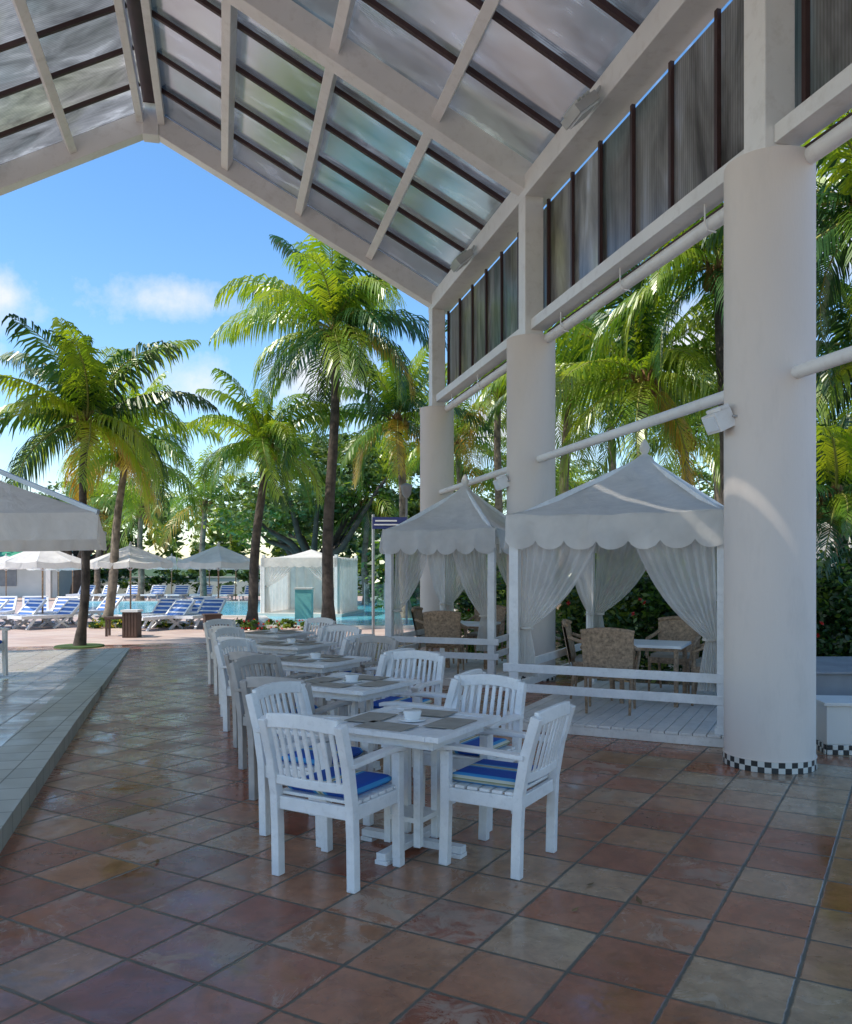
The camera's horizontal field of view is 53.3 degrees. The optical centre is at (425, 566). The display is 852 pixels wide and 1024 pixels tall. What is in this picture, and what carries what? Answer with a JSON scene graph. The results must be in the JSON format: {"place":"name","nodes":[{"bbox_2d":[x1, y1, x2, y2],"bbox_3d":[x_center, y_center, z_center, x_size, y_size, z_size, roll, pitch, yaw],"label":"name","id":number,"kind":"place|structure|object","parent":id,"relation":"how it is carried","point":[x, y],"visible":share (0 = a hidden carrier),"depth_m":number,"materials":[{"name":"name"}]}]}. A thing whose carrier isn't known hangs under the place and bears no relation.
{"place":"outdoors","nodes":[
{"label":"outdoors","id":0,"kind":"place"},
{"bbox_2d":[91,568,362,595],"bbox_3d":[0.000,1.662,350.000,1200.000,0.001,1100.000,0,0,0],"label":"ground","id":1,"kind":"structure","parent":0,"point":[149,572],"depth_m":210.37,"materials":[{"name":"beige"}]},
{"bbox_2d":[93,576,371,593],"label":"boundary wall","id":2,"kind":"structure","parent":1,"relation":"on","point":[222,580],"depth_m":51.38,"materials":[{"name":"white tile"}]},
{"bbox_2d":[90,563,394,593],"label":"clipped hedge","id":3,"kind":"object","parent":1,"relation":"on","point":[177,578],"visible":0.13,"depth_m":48.83,"materials":[{"name":"green plant"}]},
{"bbox_2d":[90,475,569,575],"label":"distant trees","id":4,"kind":"object","parent":1,"relation":"on","point":[354,545],"visible":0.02,"depth_m":55.57,"materials":[{"name":"green plant"}]},
{"bbox_2d":[78,602,413,624],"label":"pool water","id":5,"kind":"structure","parent":0,"point":[241,608],"depth_m":30.25,"materials":[{"name":"blue liquid"}]},
{"bbox_2d":[294,587,313,618],"bbox_3d":[-3.720,1.107,25.900,0.560,0.945,0.500,0,0,0],"label":"towel kiosk","id":6,"kind":"object","parent":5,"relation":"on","point":[303,602],"visible":0.93,"depth_m":25.68,"materials":[{"name":"teal"}]},
{"bbox_2d":[258,549,363,616],"bbox_3d":[-3.950,0.525,29.200,3.000,2.250,3.000,0,0,10],"label":"pool tent","id":7,"kind":"object","parent":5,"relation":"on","point":[282,578],"visible":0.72,"depth_m":28.54,"materials":[{"name":"white fabric"}]},
{"bbox_2d":[308,345,493,617],"bbox_3d":[-0.796,-2.756,26.942,5.366,8.865,4.756,0,0,-42],"label":"palm tree","id":8,"kind":"object","parent":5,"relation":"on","point":[399,424],"visible":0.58,"depth_m":26.59,"materials":[{"name":"green plant"}]},
{"bbox_2d":[400,483,412,623],"bbox_3d":[-0.550,-0.360,24.000,0.360,4.020,0.360,0,0,0],"label":"lamp post","id":9,"kind":"object","parent":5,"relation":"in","point":[406,488],"visible":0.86,"depth_m":23.94,"materials":[{"name":"grey metal"}]},
{"bbox_2d":[0,596,679,664],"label":"plaza pavement","id":10,"kind":"structure","parent":0,"point":[21,636],"depth_m":21.03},
{"bbox_2d":[0,596,17,622],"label":"sun lounger","id":11,"kind":"object","parent":10,"relation":"on","point":[9,607],"visible":0.67,"depth_m":25.57,"materials":[{"name":"blue fabric"}]},
{"bbox_2d":[0,599,46,628],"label":"sun lounger","id":12,"kind":"object","parent":10,"relation":"on","point":[31,606],"visible":0.77,"depth_m":23.29,"materials":[{"name":"blue fabric"}]},
{"bbox_2d":[0,569,73,596],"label":"walls","id":13,"kind":"structure","parent":10,"relation":"on","point":[23,582],"depth_m":46.00,"materials":[{"name":"white paint"}]},
{"bbox_2d":[0,551,80,625],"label":"pool umbrella","id":14,"kind":"object","parent":10,"relation":"on","point":[43,560],"visible":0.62,"depth_m":23.16,"materials":[{"name":"white fabric"}]},
{"bbox_2d":[7,598,79,629],"bbox_3d":[-10.244,1.281,22.937,0.730,0.783,1.835,0,0,35],"label":"sun lounger","id":15,"kind":"object","parent":10,"relation":"on","point":[69,608],"visible":0.97,"depth_m":23.03,"materials":[{"name":"white plastic"}]},
{"bbox_2d":[33,597,79,624],"bbox_3d":[-10.700,1.281,24.523,0.730,0.783,1.835,0,0,0],"label":"sun lounger","id":16,"kind":"object","parent":10,"relation":"on","point":[59,603],"visible":0.41,"depth_m":25.13,"materials":[{"name":"blue fabric"}]},
{"bbox_2d":[56,596,123,624],"bbox_3d":[-9.939,1.281,25.133,0.730,0.783,1.835,0,0,30],"label":"sun lounger","id":17,"kind":"object","parent":10,"relation":"on","point":[99,610],"visible":0.42,"depth_m":25.53,"materials":[{"name":"blue fabric"}]},
{"bbox_2d":[54,472,137,598],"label":"palm tree","id":18,"kind":"object","parent":10,"relation":"on","point":[99,493],"visible":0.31,"depth_m":43.85,"materials":[{"name":"green plant"}]},
{"bbox_2d":[34,480,182,596],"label":"shade tree","id":19,"kind":"object","parent":10,"relation":"on","point":[76,580],"visible":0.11,"depth_m":45.76,"materials":[{"name":"green plant"}]},
{"bbox_2d":[21,371,225,626],"bbox_3d":[-8.163,-1.921,23.407,4.959,7.220,4.904,0,0,0],"label":"palm tree","id":20,"kind":"object","parent":10,"relation":"on","point":[170,446],"visible":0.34,"depth_m":23.36,"materials":[{"name":"green plant"}]},
{"bbox_2d":[120,609,142,637],"bbox_3d":[-6.900,1.327,19.900,0.400,0.645,0.400,0,0,0],"label":"litter bin","id":21,"kind":"object","parent":10,"relation":"on","point":[131,623],"visible":1,"depth_m":19.73,"materials":[{"name":"brown wood"}]},
{"bbox_2d":[90,541,172,608],"bbox_3d":[-8.500,0.460,24.400,2.185,2.380,2.185,0,0,-40],"label":"pool umbrella","id":22,"kind":"object","parent":10,"relation":"on","point":[131,556],"visible":0.81,"depth_m":23.77,"materials":[{"name":"white fabric"}]},
{"bbox_2d":[88,617,192,628],"bbox_3d":[-7.768,1.491,23.103,2.768,0.399,0.828,0,0,-10],"label":"flower bed","id":23,"kind":"object","parent":10,"relation":"on","point":[92,624],"visible":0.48,"depth_m":22.93,"materials":[{"name":"green plant"}]},
{"bbox_2d":[87,469,208,600],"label":"palm tree","id":24,"kind":"object","parent":10,"relation":"on","point":[141,515],"visible":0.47,"depth_m":39.86,"materials":[{"name":"green plant"}]},
{"bbox_2d":[118,598,180,628],"bbox_3d":[-7.626,1.281,23.527,0.730,0.783,1.835,0,0,20],"label":"sun lounger","id":25,"kind":"object","parent":10,"relation":"on","point":[163,606],"visible":0.38,"depth_m":24.14,"materials":[{"name":"blue fabric"}]},
{"bbox_2d":[140,585,166,600],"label":"sun lounger","id":26,"kind":"object","parent":10,"relation":"on","point":[158,590],"visible":0.91,"depth_m":41.26,"materials":[{"name":"blue fabric"}]},
{"bbox_2d":[142,599,195,630],"bbox_3d":[-7.039,1.281,22.533,0.730,0.783,1.835,0,0,30],"label":"sun lounger","id":27,"kind":"object","parent":10,"relation":"on","point":[179,607],"visible":0.84,"depth_m":22.90,"materials":[{"name":"plastic"}]},
{"bbox_2d":[164,585,189,598],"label":"sun lounger","id":28,"kind":"object","parent":10,"relation":"on","point":[181,590],"visible":0.89,"depth_m":41.20,"materials":[{"name":"blue fabric"}]},
{"bbox_2d":[170,598,226,628],"bbox_3d":[-6.220,1.281,23.225,0.730,0.783,1.836,0,0,15],"label":"sun lounger","id":29,"kind":"object","parent":10,"relation":"on","point":[211,605],"visible":0.73,"depth_m":23.77,"materials":[{"name":"plastic"}]},
{"bbox_2d":[150,444,257,595],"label":"palm tree","id":30,"kind":"object","parent":10,"relation":"on","point":[202,491],"visible":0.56,"depth_m":37.85,"materials":[{"name":"green plant"}]},
{"bbox_2d":[177,542,249,597],"bbox_3d":[-6.020,0.460,24.600,2.139,2.380,2.139,0,0,5],"label":"pool umbrella","id":31,"kind":"object","parent":10,"relation":"on","point":[218,556],"visible":0.85,"depth_m":23.93,"materials":[{"name":"white fabric"}]},
{"bbox_2d":[212,585,234,600],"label":"sun lounger","id":32,"kind":"object","parent":10,"relation":"on","point":[227,590],"visible":0.88,"depth_m":40.92,"materials":[{"name":"blue fabric"}]},
{"bbox_2d":[49,601,461,628],"bbox_3d":[-7.547,1.620,31.100,17.244,0.070,16.750,0,0,0],"label":"pool coping","id":33,"kind":"object","parent":10,"relation":"on","point":[263,619],"visible":0.25,"depth_m":25.51,"materials":[{"name":"white tile"}]},
{"bbox_2d":[310,453,416,603],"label":"palm tree","id":34,"kind":"object","parent":33,"relation":"on","point":[366,532],"visible":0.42,"depth_m":36.85,"materials":[{"name":"green plant"}]},
{"bbox_2d":[227,617,311,629],"bbox_3d":[-4.120,1.500,22.174,2.257,0.381,0.597,0,0,0],"label":"flower bed","id":35,"kind":"object","parent":10,"relation":"on","point":[286,625],"visible":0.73,"depth_m":22.11,"materials":[{"name":"green plant"}]},
{"bbox_2d":[185,368,356,626],"bbox_3d":[-4.154,-1.850,23.201,4.492,7.039,4.460,0,0,0],"label":"palm tree","id":36,"kind":"object","parent":10,"relation":"on","point":[265,452],"visible":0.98,"depth_m":23.02,"materials":[{"name":"green plant"}]},
{"bbox_2d":[203,432,419,555],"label":"shade tree","id":37,"kind":"object","parent":10,"relation":"on","point":[276,522],"visible":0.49,"depth_m":35.98,"materials":[{"name":"green plant"}]},
{"bbox_2d":[208,214,446,627],"bbox_3d":[-2.538,-3.771,22.561,6.275,10.850,5.814,0,0,-25],"label":"palm tree","id":38,"kind":"object","parent":10,"relation":"on","point":[334,305],"visible":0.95,"depth_m":22.27,"materials":[{"name":"green plant"}]},
{"bbox_2d":[372,514,406,633],"bbox_3d":[-0.847,0.220,19.581,0.813,2.860,0.107,0,0,0],"label":"direction sign","id":39,"kind":"object","parent":10,"relation":"on","point":[382,522],"visible":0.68,"depth_m":19.54,"materials":[{"name":"grey metal"}]},
{"bbox_2d":[310,427,494,583],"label":"shade tree","id":40,"kind":"object","parent":10,"relation":"on","point":[414,497],"visible":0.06,"depth_m":41.30,"materials":[{"name":"green plant"}]},
{"bbox_2d":[383,393,506,609],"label":"palm tree","id":41,"kind":"object","parent":10,"relation":"on","point":[484,448],"visible":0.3,"depth_m":29.24,"materials":[{"name":"green plant"}]},
{"bbox_2d":[358,538,596,607],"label":"garden shrubs","id":42,"kind":"object","parent":10,"relation":"on","point":[380,578],"visible":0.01,"depth_m":32.68,"materials":[{"name":"green plant"}]},
{"bbox_2d":[427,319,576,584],"bbox_3d":[2.331,-3.065,25.766,4.566,9.456,4.998,0,0,20],"label":"palm tree","id":43,"kind":"object","parent":10,"relation":"on","point":[496,429],"visible":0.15,"depth_m":25.45,"materials":[{"name":"green plant"}]},
{"bbox_2d":[470,431,604,513],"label":"palm tree","id":44,"kind":"object","parent":10,"relation":"on","point":[489,483],"visible":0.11,"depth_m":29.61,"materials":[{"name":"green plant"}]},
{"bbox_2d":[473,292,641,633],"bbox_3d":[3.318,-2.539,20.584,4.279,8.427,4.458,0,0,9],"label":"palm tree","id":45,"kind":"object","parent":10,"relation":"on","point":[567,419],"visible":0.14,"depth_m":20.22,"materials":[{"name":"green plant"}]},
{"bbox_2d":[479,460,713,557],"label":"shade tree","id":46,"kind":"object","parent":10,"relation":"on","point":[491,495],"visible":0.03,"depth_m":38.73,"materials":[{"name":"green plant"}]},
{"bbox_2d":[501,263,722,582],"bbox_3d":[4.179,-2.436,17.301,5.322,8.215,5.339,0,0,0],"label":"palm tree","id":47,"kind":"object","parent":10,"relation":"on","point":[642,386],"visible":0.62,"depth_m":16.77,"materials":[{"name":"green plant"}]},
{"bbox_2d":[559,288,707,470],"bbox_3d":[5.805,-3.467,26.840,4.592,10.242,5.254,0,0,-25],"label":"palm tree","id":48,"kind":"object","parent":10,"relation":"on","point":[613,466],"visible":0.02,"depth_m":26.90,"materials":[{"name":"green plant"}]},
{"bbox_2d":[597,365,719,492],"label":"palm tree","id":49,"kind":"object","parent":10,"relation":"on","point":[709,457],"visible":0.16,"depth_m":21.52,"materials":[{"name":"green plant"}]},
{"bbox_2d":[647,334,719,502],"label":"palm tree","id":50,"kind":"object","parent":10,"relation":"on","point":[716,493],"visible":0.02,"depth_m":25.92,"materials":[{"name":"green plant"}]},
{"bbox_2d":[587,176,851,505],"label":"palm tree","id":51,"kind":"object","parent":10,"relation":"on","point":[693,260],"visible":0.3,"depth_m":14.93,"materials":[{"name":"green plant"}]},
{"bbox_2d":[690,440,851,520],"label":"shade tree","id":52,"kind":"object","parent":10,"relation":"on","point":[707,475],"visible":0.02,"depth_m":35.83,"materials":[{"name":"green plant"}]},
{"bbox_2d":[701,109,851,353],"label":"palm tree","id":53,"kind":"object","parent":10,"relation":"on","point":[831,232],"visible":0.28,"depth_m":11.11,"materials":[{"name":"green plant"}]},
{"bbox_2d":[721,274,851,445],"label":"palm tree","id":54,"kind":"object","parent":10,"relation":"on","point":[837,380],"visible":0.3,"depth_m":13.52,"materials":[{"name":"green plant"}]},
{"bbox_2d":[816,405,851,653],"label":"palm tree","id":55,"kind":"object","parent":10,"relation":"on","point":[834,481],"visible":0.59,"depth_m":11.91,"materials":[{"name":"green plant"}]},
{"bbox_2d":[816,532,851,655],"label":"hedge","id":56,"kind":"object","parent":10,"relation":"on","point":[834,616],"visible":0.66,"depth_m":11.17,"materials":[{"name":"green plant"}]},
{"bbox_2d":[0,639,851,1023],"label":"terracotta floor","id":57,"kind":"structure","parent":0,"point":[206,919],"depth_m":4.24,"materials":[{"name":"tile"}]},
{"bbox_2d":[0,469,106,551],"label":"market parasol","id":58,"kind":"object","parent":57,"relation":"on","point":[31,521],"visible":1,"depth_m":7.94,"materials":[{"name":"white fabric"}]},
{"bbox_2d":[0,648,129,852],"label":"raised walkway","id":59,"kind":"structure","parent":57,"relation":"on","point":[49,699],"depth_m":9.09,"materials":[{"name":"tile"}]},
{"bbox_2d":[0,627,10,675],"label":"garden armchair","id":60,"kind":"object","parent":59,"relation":"on","point":[4,645],"visible":1,"depth_m":11.93,"materials":[{"name":"white paint"}]},
{"bbox_2d":[53,643,104,648],"bbox_3d":[-7.150,1.637,17.500,1.000,0.033,1.000,0,0,0],"label":"grass tree pit","id":61,"kind":"object","parent":57,"relation":"on","point":[87,646],"visible":0.84,"depth_m":17.24,"materials":[{"name":"green plant"}]},
{"bbox_2d":[0,313,220,645],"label":"palm tree","id":62,"kind":"object","parent":61,"relation":"in","point":[83,384],"visible":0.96,"depth_m":17.05,"materials":[{"name":"green plant"}]},
{"bbox_2d":[203,619,259,685],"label":"garden armchair","id":63,"kind":"object","parent":57,"relation":"on","point":[213,622],"visible":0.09,"depth_m":11.94,"materials":[{"name":"white paint"}]},
{"bbox_2d":[208,626,270,693],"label":"garden armchair","id":64,"kind":"object","parent":57,"relation":"on","point":[211,630],"visible":0.02,"depth_m":10.95,"materials":[{"name":"white paint"}]},
{"bbox_2d":[211,627,273,703],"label":"garden armchair","id":65,"kind":"object","parent":57,"relation":"on","point":[221,632],"visible":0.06,"depth_m":10.40,"materials":[{"name":"white paint"}]},
{"bbox_2d":[213,636,289,716],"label":"garden armchair","id":66,"kind":"object","parent":57,"relation":"on","point":[252,643],"visible":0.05,"depth_m":9.21,"materials":[{"name":"white paint"}]},
{"bbox_2d":[214,639,292,731],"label":"garden armchair","id":67,"kind":"object","parent":57,"relation":"on","point":[244,644],"visible":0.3,"depth_m":8.51,"materials":[{"name":"white paint"}]},
{"bbox_2d":[224,651,315,747],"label":"garden armchair","id":68,"kind":"object","parent":57,"relation":"on","point":[230,657],"visible":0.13,"depth_m":7.66,"materials":[{"name":"paint"}]},
{"bbox_2d":[235,628,313,654],"bbox_3d":[-2.080,1.246,11.620,0.780,0.807,0.780,0,0,30],"label":"garden table","id":69,"kind":"object","parent":57,"relation":"on","point":[273,634],"visible":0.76,"depth_m":11.40,"materials":[{"name":"white paint"}]},
{"bbox_2d":[229,655,326,769],"bbox_3d":[-1.217,1.199,7.019,0.632,0.901,0.584,0,0,35],"label":"garden armchair","id":70,"kind":"object","parent":57,"relation":"on","point":[236,665],"visible":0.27,"depth_m":6.96,"materials":[{"name":"paint"}]},
{"bbox_2d":[240,676,351,800],"bbox_3d":[-0.931,1.199,6.069,0.584,0.901,0.632,0,0,22],"label":"garden armchair","id":71,"kind":"object","parent":57,"relation":"on","point":[248,685],"visible":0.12,"depth_m":5.95,"materials":[{"name":"paint"}]},
{"bbox_2d":[256,638,337,679],"bbox_3d":[-1.580,1.246,9.960,0.780,0.807,0.780,0,0,28],"label":"garden table","id":72,"kind":"object","parent":57,"relation":"on","point":[291,646],"visible":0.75,"depth_m":9.75,"materials":[{"name":"white paint"}]},
{"bbox_2d":[245,681,373,847],"bbox_3d":[-0.724,1.199,5.344,0.632,0.901,0.584,0,0,30],"label":"garden armchair","id":73,"kind":"object","parent":57,"relation":"on","point":[298,689],"visible":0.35,"depth_m":5.26,"materials":[{"name":"white paint"}]},
{"bbox_2d":[302,617,335,672],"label":"garden armchair","id":74,"kind":"object","parent":57,"relation":"on","point":[316,620],"visible":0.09,"depth_m":12.56,"materials":[{"name":"white paint"}]},
{"bbox_2d":[298,624,344,654],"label":"garden armchair","id":75,"kind":"object","parent":57,"relation":"on","point":[321,633],"visible":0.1,"depth_m":11.04,"materials":[{"name":"white paint"}]},
{"bbox_2d":[273,652,370,714],"bbox_3d":[-1.080,1.244,8.300,0.780,0.809,0.780,0,0,30],"label":"garden table","id":76,"kind":"object","parent":57,"relation":"on","point":[317,663],"visible":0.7,"depth_m":8.12,"materials":[{"name":"white paint"}]},
{"bbox_2d":[258,713,409,893],"bbox_3d":[-0.497,1.199,4.570,0.584,0.901,0.632,0,0,30],"label":"garden armchair","id":77,"kind":"object","parent":57,"relation":"on","point":[359,794],"visible":1,"depth_m":4.42,"materials":[{"name":"white paint"}]},
{"bbox_2d":[321,625,361,655],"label":"garden armchair","id":78,"kind":"object","parent":57,"relation":"on","point":[342,628],"visible":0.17,"depth_m":10.86,"materials":[{"name":"white paint"}]},
{"bbox_2d":[308,634,375,676],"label":"garden armchair","id":79,"kind":"object","parent":57,"relation":"on","point":[347,641],"visible":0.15,"depth_m":9.36,"materials":[{"name":"white paint"}]},
{"bbox_2d":[325,635,398,676],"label":"garden armchair","id":80,"kind":"object","parent":57,"relation":"on","point":[393,643],"visible":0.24,"depth_m":9.21,"materials":[{"name":"paint"}]},
{"bbox_2d":[305,673,419,773],"bbox_3d":[-0.580,1.244,6.640,0.780,0.809,0.780,0,0,32],"label":"garden table","id":81,"kind":"object","parent":57,"relation":"on","point":[355,689],"visible":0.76,"depth_m":6.49,"materials":[{"name":"white paint"}]},
{"bbox_2d":[330,648,416,749],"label":"garden armchair","id":82,"kind":"object","parent":57,"relation":"on","point":[384,659],"visible":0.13,"depth_m":7.75,"materials":[{"name":"white paint"}]},
{"bbox_2d":[360,650,445,766],"bbox_3d":[-0.197,1.199,7.328,0.584,0.901,0.632,0,0,24],"label":"garden armchair","id":83,"kind":"object","parent":57,"relation":"on","point":[437,683],"visible":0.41,"depth_m":7.50,"materials":[{"name":"white paint"}]},
{"bbox_2d":[338,705,500,865],"bbox_3d":[-0.080,1.244,4.980,0.780,0.809,0.780,0,0,30],"label":"garden table","id":84,"kind":"object","parent":57,"relation":"on","point":[418,730],"visible":0.87,"depth_m":4.89,"materials":[{"name":"white paint"}]},
{"bbox_2d":[0,0,851,773],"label":"open air pavilion","id":85,"kind":"structure","parent":57,"relation":"on","point":[448,148],"depth_m":11.32,"materials":[{"name":"paint"}]},
{"bbox_2d":[379,669,485,773],"bbox_3d":[0.065,1.199,6.294,0.632,0.901,0.584,0,0,26],"label":"garden armchair","id":86,"kind":"object","parent":57,"relation":"on","point":[450,695],"visible":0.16,"depth_m":6.12,"materials":[{"name":"white paint"}]},
{"bbox_2d":[379,474,508,687],"bbox_3d":[0.598,0.114,13.032,1.809,3.068,2.692,0,0,20],"label":"cabana","id":87,"kind":"object","parent":57,"relation":"on","point":[462,528],"visible":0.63,"depth_m":12.05,"materials":[{"name":"white fabric"}]},
{"bbox_2d":[411,606,453,665],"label":"wicker armchair","id":88,"kind":"object","parent":87,"relation":"on","point":[417,616],"visible":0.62,"depth_m":13.34,"materials":[{"name":"beige wicker"}]},
{"bbox_2d":[423,611,467,673],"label":"wicker armchair","id":89,"kind":"object","parent":87,"relation":"on","point":[446,624],"visible":0.77,"depth_m":12.13,"materials":[{"name":"beige wicker"}]},
{"bbox_2d":[446,621,500,668],"bbox_3d":[0.716,1.202,13.115,0.720,0.673,0.720,0,0,20],"label":"dining table","id":90,"kind":"object","parent":87,"relation":"on","point":[472,624],"visible":0.32,"depth_m":12.94,"materials":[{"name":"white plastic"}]},
{"bbox_2d":[464,605,506,662],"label":"wicker armchair","id":91,"kind":"object","parent":87,"relation":"on","point":[500,613],"visible":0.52,"depth_m":13.90,"materials":[{"name":"beige wicker"}]},
{"bbox_2d":[423,674,526,830],"bbox_3d":[0.304,1.199,5.647,0.584,0.901,0.632,0,0,30],"label":"garden armchair","id":92,"kind":"object","parent":57,"relation":"on","point":[460,760],"visible":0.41,"depth_m":5.73,"materials":[{"name":"white paint"}]},
{"bbox_2d":[451,567,506,656],"bbox_3d":[1.391,0.715,15.952,2.314,1.955,1.411,0,0,-40],"label":"flowering bush","id":93,"kind":"object","parent":57,"relation":"on","point":[463,601],"visible":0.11,"depth_m":15.57,"materials":[{"name":"green plant"}]},
{"bbox_2d":[435,701,575,879],"bbox_3d":[0.460,1.199,4.783,0.632,0.901,0.584,0,0,30],"label":"garden armchair","id":94,"kind":"object","parent":57,"relation":"on","point":[477,783],"visible":0.97,"depth_m":4.66,"materials":[{"name":"white paint"}]},
{"bbox_2d":[501,439,723,747],"bbox_3d":[2.480,0.099,9.620,2.326,3.098,3.295,0,0,26],"label":"cabana","id":95,"kind":"object","parent":57,"relation":"on","point":[630,523],"visible":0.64,"depth_m":8.46,"materials":[{"name":"white fabric"}]},
{"bbox_2d":[561,619,614,700],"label":"wicker armchair","id":96,"kind":"object","parent":95,"relation":"on","point":[573,658],"visible":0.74,"depth_m":10.11,"materials":[{"name":"beige wicker"}]},
{"bbox_2d":[580,627,640,715],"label":"wicker armchair","id":97,"kind":"object","parent":95,"relation":"on","point":[606,647],"visible":0.74,"depth_m":8.76,"materials":[{"name":"beige wicker"}]},
{"bbox_2d":[620,639,690,707],"bbox_3d":[2.604,1.202,9.693,0.720,0.673,0.720,0,0,26],"label":"dining table","id":98,"kind":"object","parent":95,"relation":"on","point":[675,647],"visible":0.48,"depth_m":9.44,"materials":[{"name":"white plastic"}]},
{"bbox_2d":[645,616,700,693],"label":"wicker armchair","id":99,"kind":"object","parent":95,"relation":"on","point":[675,628],"visible":0.53,"depth_m":10.66,"materials":[{"name":"beige wicker"}]},
{"bbox_2d":[691,642,704,705],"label":"wicker armchair","id":100,"kind":"object","parent":95,"relation":"on","point":[696,664],"visible":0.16,"depth_m":9.37,"materials":[{"name":"beige wicker"}]},
{"bbox_2d":[555,570,716,682],"bbox_3d":[3.440,0.656,12.674,3.381,2.078,1.606,0,0,38],"label":"flowering bush","id":101,"kind":"object","parent":57,"relation":"on","point":[629,611],"visible":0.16,"depth_m":12.53,"materials":[{"name":"green plant"}]},
{"bbox_2d":[816,695,851,754],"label":"planter wall","id":102,"kind":"structure","parent":57,"relation":"on","point":[833,724],"depth_m":7.44,"materials":[{"name":"white paint"}]},
{"bbox_2d":[816,656,851,695],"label":"planter box","id":103,"kind":"object","parent":57,"relation":"on","point":[833,675],"visible":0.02,"depth_m":8.60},
{"bbox_2d":[0,0,851,564],"label":"sky","id":104,"kind":"structure","parent":0,"point":[130,245],"materials":[{"name":"blue"}]},
{"bbox_2d":[816,522,851,568],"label":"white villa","id":105,"kind":"object","parent":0,"point":[823,548],"depth_m":25.41,"materials":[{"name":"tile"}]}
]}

